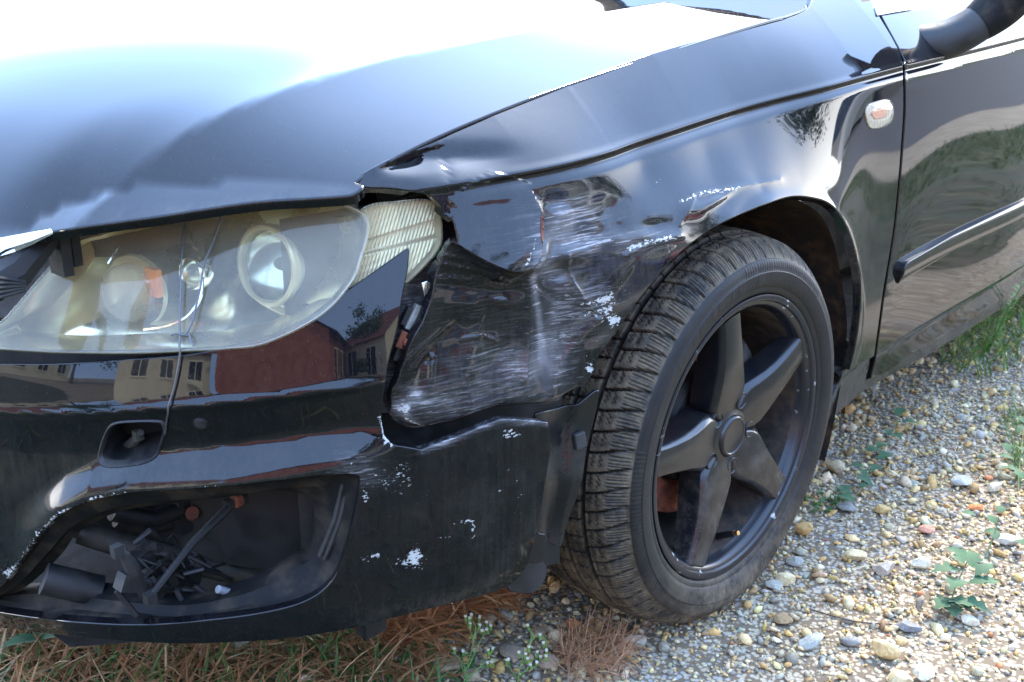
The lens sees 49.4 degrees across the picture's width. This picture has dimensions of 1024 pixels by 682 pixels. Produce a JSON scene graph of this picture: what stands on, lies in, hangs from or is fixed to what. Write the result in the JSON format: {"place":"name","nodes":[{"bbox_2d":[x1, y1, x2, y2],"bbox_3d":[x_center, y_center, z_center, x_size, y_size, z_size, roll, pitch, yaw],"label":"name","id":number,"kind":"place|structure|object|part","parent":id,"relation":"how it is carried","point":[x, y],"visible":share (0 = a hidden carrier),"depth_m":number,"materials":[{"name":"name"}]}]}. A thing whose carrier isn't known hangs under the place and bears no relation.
{"place":"outdoors","nodes":[
{"label":"outdoors","id":0,"kind":"place"},
{"bbox_2d":[0,0,1023,681],"bbox_3d":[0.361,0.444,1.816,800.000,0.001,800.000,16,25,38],"label":"ground","id":1,"kind":"structure","parent":0,"point":[934,654],"depth_m":1.87,"materials":[{"name":"grey gravel"}]},
{"bbox_2d":[226,641,249,652],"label":"stone","id":2,"kind":"object","parent":1,"relation":"on","point":[239,644],"visible":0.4,"depth_m":1.70,"materials":[{"name":"grey stone"}]},
{"bbox_2d":[0,586,553,681],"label":"turf","id":3,"kind":"structure","parent":1,"relation":"on","point":[75,670],"depth_m":1.67,"materials":[{"name":"plant"}]},
{"bbox_2d":[0,632,55,654],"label":"weed","id":4,"kind":"object","parent":3,"relation":"on","point":[19,638],"visible":0.54,"depth_m":1.69,"materials":[{"name":"green plant"}]},
{"bbox_2d":[0,295,1023,681],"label":"grass","id":5,"kind":"structure","parent":3,"relation":"on","point":[834,501],"depth_m":1.69,"materials":[{"name":"plant"}]},
{"bbox_2d":[428,636,447,648],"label":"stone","id":6,"kind":"object","parent":1,"relation":"on","point":[441,640],"visible":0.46,"depth_m":1.72,"materials":[{"name":"grey stone"}]},
{"bbox_2d":[433,656,462,673],"bbox_3d":[-0.096,0.485,1.668,0.046,0.018,0.034,-4,20,-11],"label":"stone","id":7,"kind":"object","parent":1,"relation":"on","point":[448,667],"visible":0.69,"depth_m":1.66,"materials":[{"name":"grey stone"}]},
{"bbox_2d":[460,668,480,681],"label":"stone","id":8,"kind":"object","parent":1,"relation":"on","point":[474,677],"visible":0.74,"depth_m":1.64,"materials":[{"name":"grey stone"}]},
{"bbox_2d":[453,613,494,681],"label":"flowering weed","id":9,"kind":"object","parent":1,"relation":"on","point":[489,651],"visible":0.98,"depth_m":1.65,"materials":[{"name":"green plant"}]},
{"bbox_2d":[482,612,499,623],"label":"stone","id":10,"kind":"object","parent":1,"relation":"on","point":[491,616],"visible":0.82,"depth_m":1.78,"materials":[{"name":"brown stone"}]},
{"bbox_2d":[498,643,523,658],"bbox_3d":[-0.002,0.475,1.700,0.041,0.017,0.030,7,20,20],"label":"stone","id":11,"kind":"object","parent":1,"relation":"on","point":[508,650],"visible":0.92,"depth_m":1.69,"materials":[{"name":"grey stone"}]},
{"bbox_2d":[0,0,1023,646],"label":"damaged car","id":12,"kind":"object","parent":1,"relation":"on","point":[630,306],"visible":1,"depth_m":1.36,"materials":[{"name":"black paint"}]},
{"bbox_2d":[164,216,221,434],"bbox_3d":[-0.350,-0.021,1.216,0.046,0.240,0.099,5,20,15],"label":"tie wire","id":13,"kind":"object","parent":12,"relation":"attached to","point":[180,333],"visible":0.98,"depth_m":1.20,"materials":[{"name":"grey metal"}]},
{"bbox_3d":[1.013,-0.413,2.428,0.160,0.768,1.171,16,25,38],"label":"front door","id":14,"kind":"part","parent":12,"relation":"part of","materials":[{"name":"black paint"}]},
{"bbox_2d":[505,623,547,681],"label":"flowering weed","id":15,"kind":"object","parent":1,"relation":"on","point":[507,660],"visible":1,"depth_m":1.63,"materials":[{"name":"green plant"}]},
{"bbox_2d":[529,627,546,637],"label":"stone","id":16,"kind":"object","parent":1,"relation":"on","point":[542,630],"visible":0.77,"depth_m":1.75,"materials":[{"name":"grey stone"}]},
{"bbox_2d":[538,654,560,669],"bbox_3d":[0.058,0.483,1.675,0.027,0.016,0.037,16,25,38],"label":"stone","id":17,"kind":"object","parent":1,"relation":"on","point":[544,665],"visible":0.84,"depth_m":1.67,"materials":[{"name":"grey stone"}]},
{"bbox_2d":[565,618,580,628],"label":"stone","id":18,"kind":"object","parent":1,"relation":"on","point":[573,622],"visible":0.79,"depth_m":1.77,"materials":[{"name":"brown stone"}]},
{"bbox_2d":[527,602,662,681],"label":"dry roots","id":19,"kind":"object","parent":1,"relation":"on","point":[611,655],"visible":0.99,"depth_m":1.69,"materials":[{"name":"brown plant"}]},
{"bbox_2d":[620,635,646,648],"bbox_3d":[0.188,0.464,1.723,0.042,0.022,0.027,2,19,7],"label":"stone","id":20,"kind":"object","parent":1,"relation":"on","point":[641,642],"visible":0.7,"depth_m":1.71,"materials":[{"name":"grey stone"}]},
{"bbox_2d":[763,579,782,590],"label":"stone","id":21,"kind":"object","parent":1,"relation":"on","point":[775,584],"visible":1,"depth_m":1.87,"materials":[{"name":"grey stone"}]},
{"bbox_2d":[773,612,792,623],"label":"stone","id":22,"kind":"object","parent":1,"relation":"on","point":[782,618],"visible":1,"depth_m":1.78,"materials":[{"name":"beige stone"}]},
{"bbox_2d":[774,572,795,585],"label":"stone","id":23,"kind":"object","parent":1,"relation":"on","point":[786,579],"visible":0.98,"depth_m":1.89,"materials":[{"name":"beige stone"}]},
{"bbox_2d":[786,556,803,566],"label":"stone","id":24,"kind":"object","parent":1,"relation":"on","point":[796,561],"visible":1,"depth_m":1.95,"materials":[{"name":"grey stone"}]},
{"bbox_2d":[795,522,812,535],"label":"stone","id":25,"kind":"object","parent":1,"relation":"on","point":[804,528],"visible":1,"depth_m":2.05,"materials":[{"name":"beige stone"}]},
{"bbox_2d":[798,632,824,650],"bbox_3d":[0.465,0.466,1.727,0.031,0.017,0.047,16,25,38],"label":"stone","id":26,"kind":"object","parent":1,"relation":"on","point":[808,642],"visible":1,"depth_m":1.72,"materials":[{"name":"grey stone"}]},
{"bbox_2d":[825,460,845,472],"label":"stone","id":27,"kind":"object","parent":1,"relation":"on","point":[835,466],"visible":1,"depth_m":2.29,"materials":[{"name":"beige stone"}]},
{"bbox_2d":[836,502,856,510],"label":"stone","id":28,"kind":"object","parent":1,"relation":"on","point":[847,506],"visible":1,"depth_m":2.14,"materials":[{"name":"grey stone"}]},
{"bbox_2d":[839,635,861,646],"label":"stone","id":29,"kind":"object","parent":1,"relation":"on","point":[850,641],"visible":1,"depth_m":1.72,"materials":[{"name":"grey stone"}]},
{"bbox_2d":[811,609,894,624],"bbox_3d":[0.547,0.446,1.786,0.133,0.006,0.019,6,20,18],"label":"twig","id":30,"kind":"object","parent":1,"relation":"on","point":[848,619],"visible":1,"depth_m":1.78,"materials":[{"name":"brown wood"}]},
{"bbox_2d":[845,549,866,560],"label":"stone","id":31,"kind":"object","parent":1,"relation":"on","point":[856,554],"visible":1,"depth_m":1.97,"materials":[{"name":"beige stone"}]},
{"bbox_2d":[835,406,918,501],"bbox_3d":[0.788,0.227,2.360,0.075,0.031,0.589,12,22,30],"label":"weed","id":32,"kind":"object","parent":1,"relation":"on","point":[865,477],"visible":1,"depth_m":2.27,"materials":[{"name":"green plant"}]},
{"bbox_2d":[874,504,891,513],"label":"stone","id":33,"kind":"object","parent":1,"relation":"on","point":[881,508],"visible":1,"depth_m":2.13,"materials":[{"name":"beige stone"}]},
{"bbox_2d":[872,561,894,576],"bbox_3d":[0.645,0.391,1.932,0.030,0.023,0.035,16,25,38],"label":"stone","id":34,"kind":"object","parent":1,"relation":"on","point":[884,569],"visible":1,"depth_m":1.92,"materials":[{"name":"grey stone"}]},
{"bbox_2d":[871,639,900,659],"bbox_3d":[0.570,0.471,1.696,0.045,0.029,0.026,7,20,19],"label":"stone","id":35,"kind":"object","parent":1,"relation":"on","point":[884,649],"visible":1,"depth_m":1.69,"materials":[{"name":"beige stone"}]},
{"bbox_2d":[886,669,912,681],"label":"stone","id":36,"kind":"object","parent":1,"relation":"on","point":[894,675],"visible":1,"depth_m":1.63,"materials":[{"name":"beige stone"}]},
{"bbox_2d":[895,619,921,632],"bbox_3d":[0.629,0.453,1.768,0.038,0.013,0.025,0,19,-1],"label":"stone","id":37,"kind":"object","parent":1,"relation":"on","point":[905,625],"visible":1,"depth_m":1.76,"materials":[{"name":"grey stone"}]},
{"bbox_2d":[908,556,931,568],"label":"stone","id":38,"kind":"object","parent":1,"relation":"on","point":[922,562],"visible":1,"depth_m":1.94,"materials":[{"name":"white stone"}]},
{"bbox_2d":[912,663,934,681],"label":"stone","id":39,"kind":"object","parent":1,"relation":"on","point":[923,672],"visible":1,"depth_m":1.64,"materials":[{"name":"white stone"}]},
{"bbox_2d":[918,524,934,533],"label":"stone","id":40,"kind":"object","parent":1,"relation":"on","point":[928,529],"visible":1,"depth_m":2.06,"materials":[{"name":"pink stone"}]},
{"bbox_2d":[950,474,971,485],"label":"stone","id":41,"kind":"object","parent":1,"relation":"on","point":[959,480],"visible":0.93,"depth_m":2.24,"materials":[{"name":"white stone"}]},
{"bbox_2d":[931,546,999,617],"bbox_3d":[0.737,0.402,1.816,0.101,0.080,0.145,11,22,29],"label":"weed","id":42,"kind":"object","parent":1,"relation":"on","point":[954,606],"visible":1,"depth_m":1.80,"materials":[{"name":"green plant"}]},
{"bbox_2d":[960,613,979,625],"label":"stone","id":43,"kind":"object","parent":1,"relation":"on","point":[968,619],"visible":1,"depth_m":1.78,"materials":[{"name":"white stone"}]},
{"bbox_2d":[967,504,982,510],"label":"stone","id":44,"kind":"object","parent":1,"relation":"on","point":[978,507],"visible":1,"depth_m":2.14,"materials":[{"name":"orange stone"}]},
{"bbox_2d":[958,282,1023,353],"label":"feathery weed","id":45,"kind":"object","parent":1,"relation":"on","point":[992,339],"visible":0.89,"depth_m":2.89,"materials":[{"name":"green plant"}]},
{"bbox_2d":[961,506,1023,558],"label":"weed","id":46,"kind":"object","parent":1,"relation":"on","point":[994,533],"visible":1,"depth_m":2.01,"materials":[{"name":"green plant"}]},
{"bbox_2d":[987,482,1001,491],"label":"stone","id":47,"kind":"object","parent":1,"relation":"on","point":[993,486],"visible":1,"depth_m":2.21,"materials":[{"name":"white stone"}]},
{"bbox_2d":[992,533,1022,544],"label":"stone","id":48,"kind":"object","parent":1,"relation":"on","point":[1005,539],"visible":0.75,"depth_m":2.02,"materials":[{"name":"white stone"}]},
{"bbox_2d":[998,416,1023,491],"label":"weed","id":49,"kind":"object","parent":1,"relation":"on","point":[1018,472],"visible":1,"depth_m":2.27,"materials":[{"name":"green plant"}]},
{"bbox_2d":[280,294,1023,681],"bbox_3d":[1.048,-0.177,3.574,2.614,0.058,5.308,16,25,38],"label":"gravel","id":50,"kind":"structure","parent":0,"point":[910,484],"depth_m":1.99,"materials":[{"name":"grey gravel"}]}
]}

